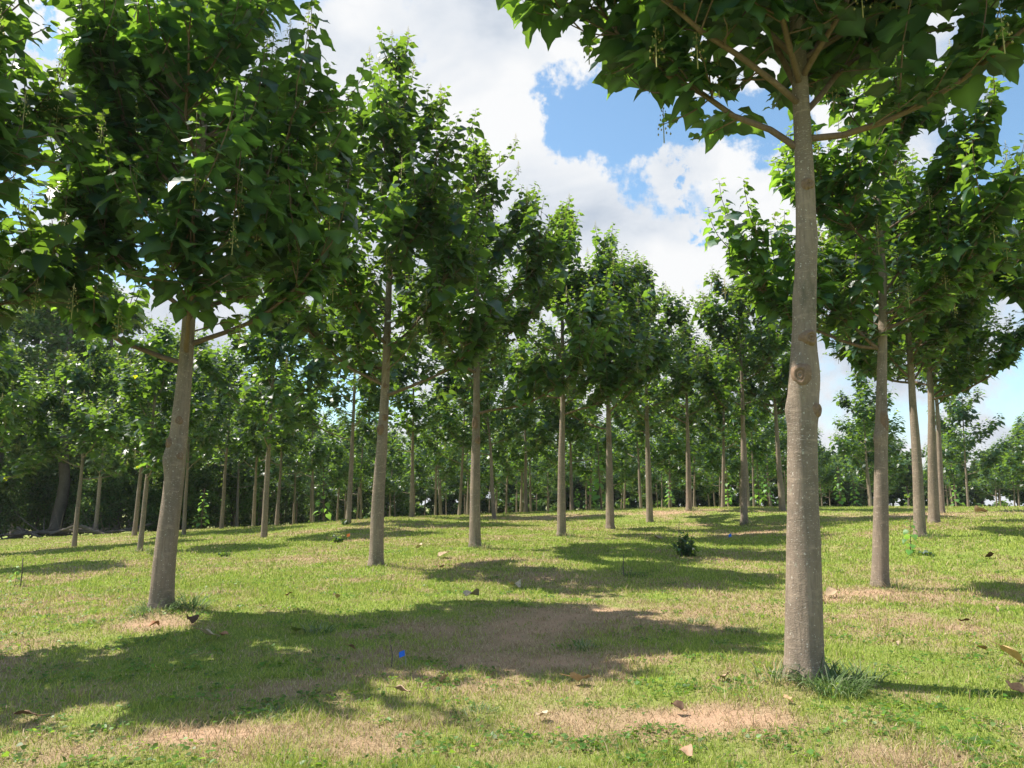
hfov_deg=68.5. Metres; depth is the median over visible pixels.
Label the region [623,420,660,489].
paulownia tree
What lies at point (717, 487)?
paulownia tree
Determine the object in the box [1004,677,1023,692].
fallen leaf
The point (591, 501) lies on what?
woodland tree
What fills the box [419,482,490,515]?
woodland tree
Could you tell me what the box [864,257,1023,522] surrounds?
paulownia tree
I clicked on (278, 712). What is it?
grass tuft
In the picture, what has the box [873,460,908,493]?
paulownia tree
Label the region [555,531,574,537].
grass tuft
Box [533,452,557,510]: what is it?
paulownia tree
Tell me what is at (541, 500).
woodland tree
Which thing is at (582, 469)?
paulownia tree
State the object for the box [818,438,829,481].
paulownia tree
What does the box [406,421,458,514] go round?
paulownia tree
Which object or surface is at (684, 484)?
paulownia tree
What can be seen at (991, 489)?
paulownia tree
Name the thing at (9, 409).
paulownia tree
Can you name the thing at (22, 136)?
paulownia tree
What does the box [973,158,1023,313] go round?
paulownia tree
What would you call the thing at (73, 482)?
shrub
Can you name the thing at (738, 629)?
grass tuft
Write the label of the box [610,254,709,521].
paulownia tree
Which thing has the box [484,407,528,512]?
paulownia tree
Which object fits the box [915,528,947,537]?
grass tuft
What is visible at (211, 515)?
shrub
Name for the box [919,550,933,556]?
shrub
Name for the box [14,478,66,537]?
shrub
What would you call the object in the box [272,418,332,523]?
paulownia tree
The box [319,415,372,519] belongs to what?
paulownia tree
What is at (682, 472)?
paulownia tree
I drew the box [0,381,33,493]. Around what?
woodland tree
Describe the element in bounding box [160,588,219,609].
grass tuft
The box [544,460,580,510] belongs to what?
woodland tree
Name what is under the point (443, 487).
paulownia tree
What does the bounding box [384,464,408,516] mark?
paulownia tree
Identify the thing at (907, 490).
cable
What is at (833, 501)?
woodland tree
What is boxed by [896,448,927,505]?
woodland tree
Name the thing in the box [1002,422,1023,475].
paulownia tree
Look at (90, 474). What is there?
shrub
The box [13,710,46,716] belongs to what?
fallen leaf
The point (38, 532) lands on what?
log
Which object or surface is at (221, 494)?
woodland tree
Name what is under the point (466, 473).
paulownia tree
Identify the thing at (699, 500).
woodland tree
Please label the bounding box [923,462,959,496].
paulownia tree
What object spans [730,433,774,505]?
paulownia tree
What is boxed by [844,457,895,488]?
paulownia tree
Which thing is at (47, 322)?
woodland tree
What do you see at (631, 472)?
paulownia tree
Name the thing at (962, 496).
woodland tree
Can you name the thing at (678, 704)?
fallen leaf
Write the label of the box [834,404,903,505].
paulownia tree
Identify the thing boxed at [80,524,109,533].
log
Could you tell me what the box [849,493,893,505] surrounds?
woodland tree
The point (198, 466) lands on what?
paulownia tree
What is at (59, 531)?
log
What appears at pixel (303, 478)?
paulownia tree
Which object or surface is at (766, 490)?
sapling
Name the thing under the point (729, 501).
sapling
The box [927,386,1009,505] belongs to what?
paulownia tree
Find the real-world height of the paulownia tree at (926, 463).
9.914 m
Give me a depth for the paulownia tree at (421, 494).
92.02 m
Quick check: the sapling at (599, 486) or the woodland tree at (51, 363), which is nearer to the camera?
the sapling at (599, 486)
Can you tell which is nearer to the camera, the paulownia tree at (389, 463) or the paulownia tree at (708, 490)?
the paulownia tree at (389, 463)
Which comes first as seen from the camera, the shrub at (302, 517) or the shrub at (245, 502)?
the shrub at (245, 502)
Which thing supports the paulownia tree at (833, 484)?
on the ground at (678, 714)
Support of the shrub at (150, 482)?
on the ground at (678, 714)
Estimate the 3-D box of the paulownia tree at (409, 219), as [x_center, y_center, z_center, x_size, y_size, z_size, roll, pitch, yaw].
[-2.600,-2.120,15.748,5.267,12.067,5.166,0,-9,0]
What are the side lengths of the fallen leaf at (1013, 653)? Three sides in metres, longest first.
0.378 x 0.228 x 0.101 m
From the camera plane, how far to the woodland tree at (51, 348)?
59.34 m
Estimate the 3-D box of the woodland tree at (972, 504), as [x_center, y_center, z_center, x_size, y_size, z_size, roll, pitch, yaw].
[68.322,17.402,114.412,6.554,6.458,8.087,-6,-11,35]
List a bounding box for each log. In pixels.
[2,524,55,538]
[5,513,71,535]
[9,521,39,536]
[14,511,66,534]
[16,525,41,536]
[46,511,73,536]
[63,518,107,531]
[66,510,138,532]
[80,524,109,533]
[108,518,151,533]
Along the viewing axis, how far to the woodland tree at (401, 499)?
105.46 m
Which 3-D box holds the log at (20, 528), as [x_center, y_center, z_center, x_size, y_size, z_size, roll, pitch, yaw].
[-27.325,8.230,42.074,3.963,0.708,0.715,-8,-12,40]
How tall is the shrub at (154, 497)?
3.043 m
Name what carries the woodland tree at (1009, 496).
on the ground at (678, 714)
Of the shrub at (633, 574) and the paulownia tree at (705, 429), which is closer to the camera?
the shrub at (633, 574)
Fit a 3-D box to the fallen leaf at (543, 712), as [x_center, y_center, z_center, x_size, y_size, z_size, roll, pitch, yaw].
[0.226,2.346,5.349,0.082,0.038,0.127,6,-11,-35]
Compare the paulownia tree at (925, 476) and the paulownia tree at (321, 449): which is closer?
the paulownia tree at (321, 449)
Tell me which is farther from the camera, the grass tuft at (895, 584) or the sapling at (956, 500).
the sapling at (956, 500)
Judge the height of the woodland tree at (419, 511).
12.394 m
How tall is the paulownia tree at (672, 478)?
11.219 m
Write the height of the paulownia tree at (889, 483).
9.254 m
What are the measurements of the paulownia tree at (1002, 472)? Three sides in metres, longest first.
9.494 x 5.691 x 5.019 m
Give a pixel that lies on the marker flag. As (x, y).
(401, 653)
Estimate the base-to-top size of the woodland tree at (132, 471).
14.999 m
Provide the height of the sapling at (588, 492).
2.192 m
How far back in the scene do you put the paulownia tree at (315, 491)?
86.78 m
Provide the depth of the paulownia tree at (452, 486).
74.50 m
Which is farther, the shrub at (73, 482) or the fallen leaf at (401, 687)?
the shrub at (73, 482)
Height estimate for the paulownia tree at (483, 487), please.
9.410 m
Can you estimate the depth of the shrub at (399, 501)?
91.22 m
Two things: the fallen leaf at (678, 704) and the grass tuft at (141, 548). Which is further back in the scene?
the grass tuft at (141, 548)
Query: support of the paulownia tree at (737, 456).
on the ground at (678, 714)
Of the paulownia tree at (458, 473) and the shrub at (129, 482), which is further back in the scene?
the paulownia tree at (458, 473)
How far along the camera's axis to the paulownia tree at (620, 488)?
81.32 m
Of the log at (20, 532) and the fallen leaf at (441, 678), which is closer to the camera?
the fallen leaf at (441, 678)
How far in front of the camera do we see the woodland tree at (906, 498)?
108.31 m
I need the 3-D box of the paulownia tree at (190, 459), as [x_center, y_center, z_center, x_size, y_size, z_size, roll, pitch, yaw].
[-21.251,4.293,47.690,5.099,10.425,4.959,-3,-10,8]
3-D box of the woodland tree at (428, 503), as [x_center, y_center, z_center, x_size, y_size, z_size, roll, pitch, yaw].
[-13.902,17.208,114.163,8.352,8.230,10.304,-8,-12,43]
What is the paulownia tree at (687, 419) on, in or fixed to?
on the ground at (678, 714)
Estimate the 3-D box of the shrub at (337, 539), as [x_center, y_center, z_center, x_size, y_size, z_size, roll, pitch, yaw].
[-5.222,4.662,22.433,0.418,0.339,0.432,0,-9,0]
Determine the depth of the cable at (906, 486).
80.91 m
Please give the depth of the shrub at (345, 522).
30.26 m
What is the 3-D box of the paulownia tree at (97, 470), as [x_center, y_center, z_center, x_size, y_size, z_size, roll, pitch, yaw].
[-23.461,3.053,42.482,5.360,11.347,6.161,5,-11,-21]
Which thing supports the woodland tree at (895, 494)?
on the ground at (678, 714)
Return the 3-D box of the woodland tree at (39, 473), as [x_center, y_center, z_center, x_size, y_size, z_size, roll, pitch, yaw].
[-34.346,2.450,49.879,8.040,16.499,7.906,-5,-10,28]
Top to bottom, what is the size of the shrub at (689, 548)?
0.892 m
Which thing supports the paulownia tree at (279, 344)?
on the ground at (678, 714)
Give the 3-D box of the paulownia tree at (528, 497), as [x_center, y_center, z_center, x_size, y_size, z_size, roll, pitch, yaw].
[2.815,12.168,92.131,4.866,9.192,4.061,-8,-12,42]
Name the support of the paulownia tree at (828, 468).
on the ground at (678, 714)
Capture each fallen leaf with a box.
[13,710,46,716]
[147,620,159,626]
[187,615,198,624]
[194,628,219,636]
[290,627,303,630]
[387,685,411,692]
[438,674,447,684]
[459,589,478,595]
[510,580,520,586]
[535,710,551,715]
[562,672,591,680]
[671,700,687,710]
[679,744,692,755]
[826,587,839,595]
[974,505,987,511]
[989,640,1023,663]
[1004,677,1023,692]
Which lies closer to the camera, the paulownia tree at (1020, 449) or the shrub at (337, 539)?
the shrub at (337, 539)
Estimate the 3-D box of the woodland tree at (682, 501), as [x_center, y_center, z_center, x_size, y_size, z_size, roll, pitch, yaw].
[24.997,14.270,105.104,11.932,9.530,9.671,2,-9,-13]
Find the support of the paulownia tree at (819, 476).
on the ground at (678, 714)
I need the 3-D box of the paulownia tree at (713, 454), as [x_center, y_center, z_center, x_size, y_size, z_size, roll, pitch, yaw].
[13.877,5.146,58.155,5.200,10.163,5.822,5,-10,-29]
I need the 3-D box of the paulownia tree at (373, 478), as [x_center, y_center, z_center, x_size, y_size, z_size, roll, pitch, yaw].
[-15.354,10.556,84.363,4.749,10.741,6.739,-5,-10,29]
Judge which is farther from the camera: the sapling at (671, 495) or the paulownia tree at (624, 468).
the paulownia tree at (624, 468)
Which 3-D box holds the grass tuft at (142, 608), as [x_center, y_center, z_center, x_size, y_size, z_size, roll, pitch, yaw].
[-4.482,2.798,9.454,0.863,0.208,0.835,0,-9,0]
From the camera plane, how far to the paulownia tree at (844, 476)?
71.30 m
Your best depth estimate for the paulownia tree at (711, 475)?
95.96 m
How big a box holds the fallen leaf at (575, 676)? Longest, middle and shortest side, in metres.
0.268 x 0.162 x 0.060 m
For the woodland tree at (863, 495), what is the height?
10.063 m
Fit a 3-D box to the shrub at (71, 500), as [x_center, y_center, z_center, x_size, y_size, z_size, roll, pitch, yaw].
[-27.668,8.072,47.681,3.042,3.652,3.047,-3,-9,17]
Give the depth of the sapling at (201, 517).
43.56 m
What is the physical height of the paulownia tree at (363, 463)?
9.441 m
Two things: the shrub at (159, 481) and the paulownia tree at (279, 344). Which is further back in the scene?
the shrub at (159, 481)
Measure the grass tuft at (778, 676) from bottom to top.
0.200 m
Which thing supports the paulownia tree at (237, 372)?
on the ground at (678, 714)
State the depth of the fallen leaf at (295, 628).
8.39 m
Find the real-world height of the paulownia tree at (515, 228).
11.468 m
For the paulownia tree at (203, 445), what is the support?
on the ground at (678, 714)
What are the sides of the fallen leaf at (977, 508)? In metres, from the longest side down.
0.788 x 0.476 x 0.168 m
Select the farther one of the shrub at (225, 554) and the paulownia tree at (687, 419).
the paulownia tree at (687, 419)
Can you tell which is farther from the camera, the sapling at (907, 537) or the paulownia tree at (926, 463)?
the paulownia tree at (926, 463)
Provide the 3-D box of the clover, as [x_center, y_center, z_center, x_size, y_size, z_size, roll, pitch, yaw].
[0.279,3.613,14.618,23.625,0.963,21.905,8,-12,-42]
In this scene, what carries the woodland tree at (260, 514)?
on the ground at (678, 714)
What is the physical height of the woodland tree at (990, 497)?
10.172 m
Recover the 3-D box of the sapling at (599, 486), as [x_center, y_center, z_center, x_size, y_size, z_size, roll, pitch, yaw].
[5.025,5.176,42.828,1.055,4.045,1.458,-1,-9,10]
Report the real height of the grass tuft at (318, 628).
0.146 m
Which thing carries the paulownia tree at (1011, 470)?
on the ground at (678, 714)
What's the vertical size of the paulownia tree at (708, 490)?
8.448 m
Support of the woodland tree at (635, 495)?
on the ground at (678, 714)
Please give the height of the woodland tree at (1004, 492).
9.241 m
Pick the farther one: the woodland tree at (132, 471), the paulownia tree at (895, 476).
the paulownia tree at (895, 476)
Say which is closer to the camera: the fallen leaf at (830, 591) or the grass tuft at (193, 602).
the grass tuft at (193, 602)
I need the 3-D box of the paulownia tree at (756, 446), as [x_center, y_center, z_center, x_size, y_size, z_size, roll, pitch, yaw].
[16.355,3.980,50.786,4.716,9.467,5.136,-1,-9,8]
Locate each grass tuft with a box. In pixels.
[123,596,190,616]
[132,543,154,551]
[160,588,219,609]
[249,701,299,720]
[299,620,335,635]
[450,698,507,719]
[467,541,492,549]
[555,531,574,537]
[567,637,604,650]
[675,614,708,624]
[721,624,757,632]
[740,520,757,525]
[742,656,796,684]
[776,655,883,701]
[825,658,893,685]
[872,580,919,591]
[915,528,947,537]
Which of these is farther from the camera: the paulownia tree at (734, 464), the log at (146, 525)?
the paulownia tree at (734, 464)
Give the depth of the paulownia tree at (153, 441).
22.87 m
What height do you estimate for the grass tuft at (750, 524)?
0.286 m
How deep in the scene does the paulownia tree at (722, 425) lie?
41.62 m
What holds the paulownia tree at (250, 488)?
on the ground at (678, 714)
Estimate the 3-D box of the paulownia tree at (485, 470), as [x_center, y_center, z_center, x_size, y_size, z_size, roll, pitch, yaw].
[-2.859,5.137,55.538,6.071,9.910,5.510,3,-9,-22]
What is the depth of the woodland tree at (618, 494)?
104.88 m
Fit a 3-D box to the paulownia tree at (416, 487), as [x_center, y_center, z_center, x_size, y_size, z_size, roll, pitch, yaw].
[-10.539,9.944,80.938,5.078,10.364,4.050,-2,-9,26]
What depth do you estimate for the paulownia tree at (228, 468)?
65.34 m
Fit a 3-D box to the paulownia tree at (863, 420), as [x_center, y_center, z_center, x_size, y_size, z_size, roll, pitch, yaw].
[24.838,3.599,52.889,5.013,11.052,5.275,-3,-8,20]
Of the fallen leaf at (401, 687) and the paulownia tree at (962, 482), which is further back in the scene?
the paulownia tree at (962, 482)
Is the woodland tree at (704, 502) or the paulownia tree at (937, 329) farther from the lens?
the woodland tree at (704, 502)
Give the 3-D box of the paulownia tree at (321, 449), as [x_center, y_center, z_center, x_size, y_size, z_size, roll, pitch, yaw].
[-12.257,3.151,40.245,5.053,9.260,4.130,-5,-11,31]
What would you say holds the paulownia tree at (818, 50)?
on the ground at (678, 714)
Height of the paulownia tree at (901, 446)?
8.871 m
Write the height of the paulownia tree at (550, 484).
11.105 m
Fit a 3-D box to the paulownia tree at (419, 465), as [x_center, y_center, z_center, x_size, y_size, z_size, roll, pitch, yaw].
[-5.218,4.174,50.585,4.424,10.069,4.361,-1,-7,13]
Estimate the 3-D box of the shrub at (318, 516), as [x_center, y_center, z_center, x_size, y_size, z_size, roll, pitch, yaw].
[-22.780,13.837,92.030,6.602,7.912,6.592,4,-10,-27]
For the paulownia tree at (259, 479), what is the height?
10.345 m
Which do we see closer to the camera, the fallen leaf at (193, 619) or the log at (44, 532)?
the fallen leaf at (193, 619)
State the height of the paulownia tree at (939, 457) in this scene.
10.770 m
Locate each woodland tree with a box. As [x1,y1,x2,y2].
[0,284,136,536]
[0,305,58,483]
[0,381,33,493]
[1,452,29,532]
[3,308,79,538]
[24,335,105,536]
[26,282,153,527]
[69,339,142,527]
[108,327,214,531]
[179,349,231,529]
[188,464,204,528]
[196,388,249,527]
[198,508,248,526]
[256,411,287,525]
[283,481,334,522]
[325,495,369,519]
[353,446,409,517]
[384,491,409,511]
[395,487,433,516]
[408,455,463,515]
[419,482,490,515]
[463,482,512,513]
[494,462,543,512]
[494,474,557,511]
[531,469,573,510]
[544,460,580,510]
[566,479,602,509]
[576,493,629,508]
[591,469,630,508]
[602,485,660,508]
[623,469,683,507]
[658,478,735,507]
[680,486,752,506]
[699,474,761,506]
[733,470,778,506]
[750,473,765,506]
[756,472,777,506]
[759,473,828,505]
[775,455,854,505]
[823,452,873,506]
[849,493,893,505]
[863,487,905,505]
[872,482,903,505]
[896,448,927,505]
[898,485,949,506]
[925,469,975,506]
[961,488,985,505]
[962,458,1013,506]
[970,449,1011,506]
[988,486,1022,505]
[1005,487,1022,503]
[1008,488,1023,505]
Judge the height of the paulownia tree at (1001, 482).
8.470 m
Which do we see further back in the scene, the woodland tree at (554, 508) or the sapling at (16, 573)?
the woodland tree at (554, 508)
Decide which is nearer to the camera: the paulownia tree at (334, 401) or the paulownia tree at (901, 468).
the paulownia tree at (334, 401)
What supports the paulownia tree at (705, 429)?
on the ground at (678, 714)
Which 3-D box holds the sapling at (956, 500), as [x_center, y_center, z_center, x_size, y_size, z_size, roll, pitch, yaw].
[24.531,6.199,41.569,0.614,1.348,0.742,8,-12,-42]
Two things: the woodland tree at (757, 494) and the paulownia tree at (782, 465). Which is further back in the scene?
the woodland tree at (757, 494)
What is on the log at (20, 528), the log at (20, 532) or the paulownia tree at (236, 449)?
the log at (20, 532)
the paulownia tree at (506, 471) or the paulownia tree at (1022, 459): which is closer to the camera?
the paulownia tree at (506, 471)
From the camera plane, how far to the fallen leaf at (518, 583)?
12.27 m
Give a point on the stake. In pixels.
(21, 572)
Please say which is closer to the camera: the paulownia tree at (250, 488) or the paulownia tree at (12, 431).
the paulownia tree at (12, 431)
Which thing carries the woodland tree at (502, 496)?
on the ground at (678, 714)
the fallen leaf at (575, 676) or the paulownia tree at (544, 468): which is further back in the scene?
the paulownia tree at (544, 468)
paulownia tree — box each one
[0,0,137,330]
[0,0,371,608]
[0,298,45,433]
[0,342,72,482]
[21,337,141,546]
[48,344,139,534]
[77,316,217,550]
[102,330,210,535]
[129,390,217,476]
[149,326,239,534]
[186,447,205,473]
[189,334,268,528]
[193,296,333,537]
[201,448,251,527]
[206,407,286,526]
[214,446,271,526]
[221,374,307,525]
[233,368,331,524]
[249,460,291,507]
[250,449,311,494]
[265,26,513,566]
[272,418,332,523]
[279,397,356,521]
[281,459,320,523]
[282,262,405,523]
[288,429,331,522]
[305,464,336,520]
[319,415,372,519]
[321,457,356,518]
[328,422,375,518]
[330,394,391,518]
[353,412,401,490]
[354,320,457,516]
[362,446,396,492]
[373,429,414,516]
[383,132,625,546]
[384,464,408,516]
[385,421,432,513]
[393,445,433,515]
[404,376,463,515]
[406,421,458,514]
[415,447,466,514]
[415,474,443,515]
[416,386,500,514]
[429,464,459,514]
[433,344,542,518]
[443,413,497,514]
[444,407,518,481]
[447,434,488,514]
[456,453,483,513]
[469,467,509,513]
[480,430,514,512]
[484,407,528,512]
[486,332,576,511]
[490,194,658,535]
[491,399,554,511]
[496,0,1023,682]
[498,405,558,511]
[505,458,540,511]
[514,455,554,510]
[520,374,617,509]
[527,449,569,510]
[528,411,596,475]
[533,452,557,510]
[534,222,692,528]
[538,430,577,492]
[565,407,622,508]
[565,424,604,508]
[583,410,637,485]
[585,422,621,508]
[603,451,636,508]
[604,382,685,507]
[605,416,656,507]
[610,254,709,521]
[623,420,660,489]
[626,438,653,505]
[635,315,724,510]
[638,380,698,506]
[640,434,685,506]
[641,468,672,506]
[651,421,684,506]
[665,399,721,506]
[666,389,729,488]
[666,441,703,491]
[671,238,791,525]
[678,460,717,506]
[684,323,765,507]
[685,421,740,506]
[691,472,725,506]
[693,325,772,506]
[696,413,747,506]
[701,40,1023,587]
[702,472,718,505]
[714,432,756,505]
[721,380,786,506]
[726,448,758,486]
[727,320,820,510]
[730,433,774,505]
[733,447,773,487]
[739,408,786,506]
[764,404,786,505]
[765,426,819,484]
[781,450,823,480]
[786,427,839,485]
[816,145,1000,536]
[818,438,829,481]
[818,442,839,505]
[818,446,840,505]
[819,450,844,506]
[827,368,905,505]
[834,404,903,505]
[840,447,873,493]
[842,424,907,479]
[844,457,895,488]
[852,399,907,477]
[861,455,897,482]
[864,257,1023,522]
[865,480,894,492]
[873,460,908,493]
[889,314,997,512]
[922,423,977,503]
[922,430,976,504]
[923,433,967,506]
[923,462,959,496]
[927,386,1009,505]
[941,428,971,505]
[968,444,1011,506]
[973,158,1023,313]
[977,441,1003,505]
[988,441,1023,505]
[992,427,1023,505]
[996,418,1023,481]
[998,414,1023,485]
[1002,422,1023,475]
[1009,412,1023,456]
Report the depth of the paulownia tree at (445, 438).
42.86 m
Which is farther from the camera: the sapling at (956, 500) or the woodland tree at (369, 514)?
the woodland tree at (369, 514)
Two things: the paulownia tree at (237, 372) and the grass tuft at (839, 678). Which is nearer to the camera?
the grass tuft at (839, 678)
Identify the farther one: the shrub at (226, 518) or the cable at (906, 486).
the shrub at (226, 518)
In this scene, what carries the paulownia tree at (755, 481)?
on the ground at (678, 714)
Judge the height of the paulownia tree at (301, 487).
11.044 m
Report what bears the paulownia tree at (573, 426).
on the ground at (678, 714)
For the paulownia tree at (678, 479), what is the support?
on the ground at (678, 714)
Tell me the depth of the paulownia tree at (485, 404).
36.75 m
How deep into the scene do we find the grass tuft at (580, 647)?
7.64 m
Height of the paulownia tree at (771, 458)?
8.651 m
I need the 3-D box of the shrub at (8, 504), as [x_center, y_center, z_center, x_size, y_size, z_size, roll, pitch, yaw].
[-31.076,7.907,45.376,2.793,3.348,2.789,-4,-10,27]
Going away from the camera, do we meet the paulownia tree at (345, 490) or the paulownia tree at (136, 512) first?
the paulownia tree at (136, 512)
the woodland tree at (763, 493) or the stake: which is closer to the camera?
the stake
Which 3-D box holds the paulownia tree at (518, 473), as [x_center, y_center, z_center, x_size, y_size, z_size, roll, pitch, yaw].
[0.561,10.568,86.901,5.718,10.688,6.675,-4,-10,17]
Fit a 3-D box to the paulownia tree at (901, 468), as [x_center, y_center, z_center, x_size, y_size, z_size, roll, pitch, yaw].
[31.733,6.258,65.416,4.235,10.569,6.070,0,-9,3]
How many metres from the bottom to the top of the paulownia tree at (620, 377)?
11.657 m
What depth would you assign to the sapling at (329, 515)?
40.43 m
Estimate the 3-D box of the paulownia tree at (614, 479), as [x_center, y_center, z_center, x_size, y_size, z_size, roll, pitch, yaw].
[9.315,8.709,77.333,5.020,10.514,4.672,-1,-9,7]
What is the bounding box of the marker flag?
[399,650,405,662]
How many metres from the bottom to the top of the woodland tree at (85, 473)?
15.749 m
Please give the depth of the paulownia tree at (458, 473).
77.25 m
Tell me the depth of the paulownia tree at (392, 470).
76.41 m
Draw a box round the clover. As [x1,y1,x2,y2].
[0,535,1023,767]
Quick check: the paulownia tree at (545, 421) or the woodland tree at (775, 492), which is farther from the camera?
the woodland tree at (775, 492)
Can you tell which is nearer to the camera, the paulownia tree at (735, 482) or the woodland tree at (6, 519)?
the paulownia tree at (735, 482)
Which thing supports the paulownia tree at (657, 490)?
on the ground at (678, 714)
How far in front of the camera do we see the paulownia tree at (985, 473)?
92.21 m
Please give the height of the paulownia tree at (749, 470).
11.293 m
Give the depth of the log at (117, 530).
41.41 m
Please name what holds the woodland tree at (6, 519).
on the ground at (678, 714)
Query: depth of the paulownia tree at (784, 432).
59.29 m
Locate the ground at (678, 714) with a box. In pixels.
[0,506,1023,767]
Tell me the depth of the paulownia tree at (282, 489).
71.28 m
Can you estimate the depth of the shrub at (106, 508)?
44.93 m
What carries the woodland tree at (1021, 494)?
on the ground at (678, 714)
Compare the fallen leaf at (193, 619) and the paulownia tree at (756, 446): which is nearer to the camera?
the fallen leaf at (193, 619)
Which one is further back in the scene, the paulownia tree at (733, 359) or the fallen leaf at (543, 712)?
the paulownia tree at (733, 359)
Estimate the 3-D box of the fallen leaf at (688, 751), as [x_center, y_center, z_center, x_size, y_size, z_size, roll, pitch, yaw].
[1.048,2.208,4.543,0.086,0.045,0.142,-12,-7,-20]
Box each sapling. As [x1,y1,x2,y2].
[7,564,21,586]
[193,490,209,528]
[313,468,332,521]
[573,489,584,509]
[582,475,595,509]
[592,440,605,508]
[665,481,674,506]
[720,469,732,506]
[750,461,766,506]
[761,474,774,505]
[833,468,845,505]
[850,476,861,505]
[902,517,917,554]
[950,485,965,505]
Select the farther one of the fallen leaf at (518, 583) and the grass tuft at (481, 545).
the grass tuft at (481, 545)
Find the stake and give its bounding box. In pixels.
[20,558,23,584]
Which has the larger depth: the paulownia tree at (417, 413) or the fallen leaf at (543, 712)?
the paulownia tree at (417, 413)
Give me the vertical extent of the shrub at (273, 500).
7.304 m
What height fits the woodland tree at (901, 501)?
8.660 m
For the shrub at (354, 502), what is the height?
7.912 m
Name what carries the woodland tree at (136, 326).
on the ground at (678, 714)
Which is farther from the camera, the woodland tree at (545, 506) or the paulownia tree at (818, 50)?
the woodland tree at (545, 506)
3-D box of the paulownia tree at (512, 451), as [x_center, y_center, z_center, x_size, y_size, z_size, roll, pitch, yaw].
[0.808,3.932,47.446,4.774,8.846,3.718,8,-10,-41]
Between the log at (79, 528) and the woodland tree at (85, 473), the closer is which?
the log at (79, 528)
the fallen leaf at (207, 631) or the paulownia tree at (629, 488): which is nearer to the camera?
the fallen leaf at (207, 631)
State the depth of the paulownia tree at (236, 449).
43.93 m
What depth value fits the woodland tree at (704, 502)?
106.57 m
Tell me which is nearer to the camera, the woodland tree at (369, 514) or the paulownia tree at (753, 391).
the paulownia tree at (753, 391)
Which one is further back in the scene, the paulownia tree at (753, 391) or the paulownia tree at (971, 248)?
the paulownia tree at (753, 391)
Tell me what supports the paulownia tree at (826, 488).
on the ground at (678, 714)
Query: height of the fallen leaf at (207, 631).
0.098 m
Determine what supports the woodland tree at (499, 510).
on the ground at (678, 714)
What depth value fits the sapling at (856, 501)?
45.61 m
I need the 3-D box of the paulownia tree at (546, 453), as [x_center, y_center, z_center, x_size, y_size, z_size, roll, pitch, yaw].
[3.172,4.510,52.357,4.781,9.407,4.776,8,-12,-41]
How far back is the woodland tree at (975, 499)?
109.31 m
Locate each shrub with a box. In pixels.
[0,489,27,538]
[3,461,72,537]
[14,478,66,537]
[25,455,87,535]
[50,483,92,534]
[67,475,128,533]
[83,470,133,530]
[88,470,143,530]
[124,472,187,529]
[125,485,162,531]
[144,468,203,529]
[181,470,229,528]
[191,468,234,528]
[210,463,262,526]
[217,552,230,556]
[229,486,281,525]
[268,471,307,524]
[300,475,344,521]
[327,483,372,519]
[332,535,344,542]
[341,518,352,524]
[367,477,409,516]
[621,555,639,577]
[672,532,698,556]
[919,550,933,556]
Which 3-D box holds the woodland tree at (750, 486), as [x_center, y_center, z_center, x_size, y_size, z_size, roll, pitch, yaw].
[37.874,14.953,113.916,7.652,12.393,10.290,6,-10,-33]
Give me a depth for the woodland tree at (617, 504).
105.06 m
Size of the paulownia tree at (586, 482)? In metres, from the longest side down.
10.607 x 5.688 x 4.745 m
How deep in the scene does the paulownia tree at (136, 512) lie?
33.67 m
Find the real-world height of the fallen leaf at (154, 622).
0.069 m
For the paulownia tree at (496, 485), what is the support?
on the ground at (678, 714)
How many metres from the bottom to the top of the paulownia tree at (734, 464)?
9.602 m
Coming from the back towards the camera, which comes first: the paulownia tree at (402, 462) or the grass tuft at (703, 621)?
the paulownia tree at (402, 462)
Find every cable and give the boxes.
[826,485,1016,490]
[834,482,1011,486]
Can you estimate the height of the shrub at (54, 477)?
6.695 m
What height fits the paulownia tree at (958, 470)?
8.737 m
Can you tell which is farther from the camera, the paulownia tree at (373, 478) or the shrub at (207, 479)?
the paulownia tree at (373, 478)
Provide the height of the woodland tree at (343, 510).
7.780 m
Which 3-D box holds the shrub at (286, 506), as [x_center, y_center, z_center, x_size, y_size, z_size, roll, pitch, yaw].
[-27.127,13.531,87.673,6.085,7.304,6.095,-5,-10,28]
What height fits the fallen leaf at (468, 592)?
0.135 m
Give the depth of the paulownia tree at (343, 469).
48.56 m
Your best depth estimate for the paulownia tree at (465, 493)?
90.07 m
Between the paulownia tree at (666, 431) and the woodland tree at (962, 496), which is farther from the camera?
the woodland tree at (962, 496)
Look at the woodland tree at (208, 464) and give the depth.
61.46 m
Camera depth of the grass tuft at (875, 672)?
6.24 m
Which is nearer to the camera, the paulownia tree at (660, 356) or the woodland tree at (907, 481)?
the paulownia tree at (660, 356)
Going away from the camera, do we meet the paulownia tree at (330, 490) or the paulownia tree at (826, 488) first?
the paulownia tree at (330, 490)
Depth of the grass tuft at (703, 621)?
9.23 m
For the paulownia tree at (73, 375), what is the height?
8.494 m
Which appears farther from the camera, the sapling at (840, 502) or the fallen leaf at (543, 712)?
the sapling at (840, 502)
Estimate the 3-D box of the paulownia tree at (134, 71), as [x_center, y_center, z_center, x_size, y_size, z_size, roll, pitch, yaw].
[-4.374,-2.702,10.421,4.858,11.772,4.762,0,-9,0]
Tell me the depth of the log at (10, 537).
42.49 m
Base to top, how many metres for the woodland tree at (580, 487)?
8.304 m
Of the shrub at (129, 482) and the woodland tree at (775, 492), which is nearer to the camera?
the shrub at (129, 482)
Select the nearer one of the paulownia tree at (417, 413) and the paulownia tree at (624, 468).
the paulownia tree at (417, 413)
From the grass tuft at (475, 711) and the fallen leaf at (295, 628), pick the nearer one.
the grass tuft at (475, 711)
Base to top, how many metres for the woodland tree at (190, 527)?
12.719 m

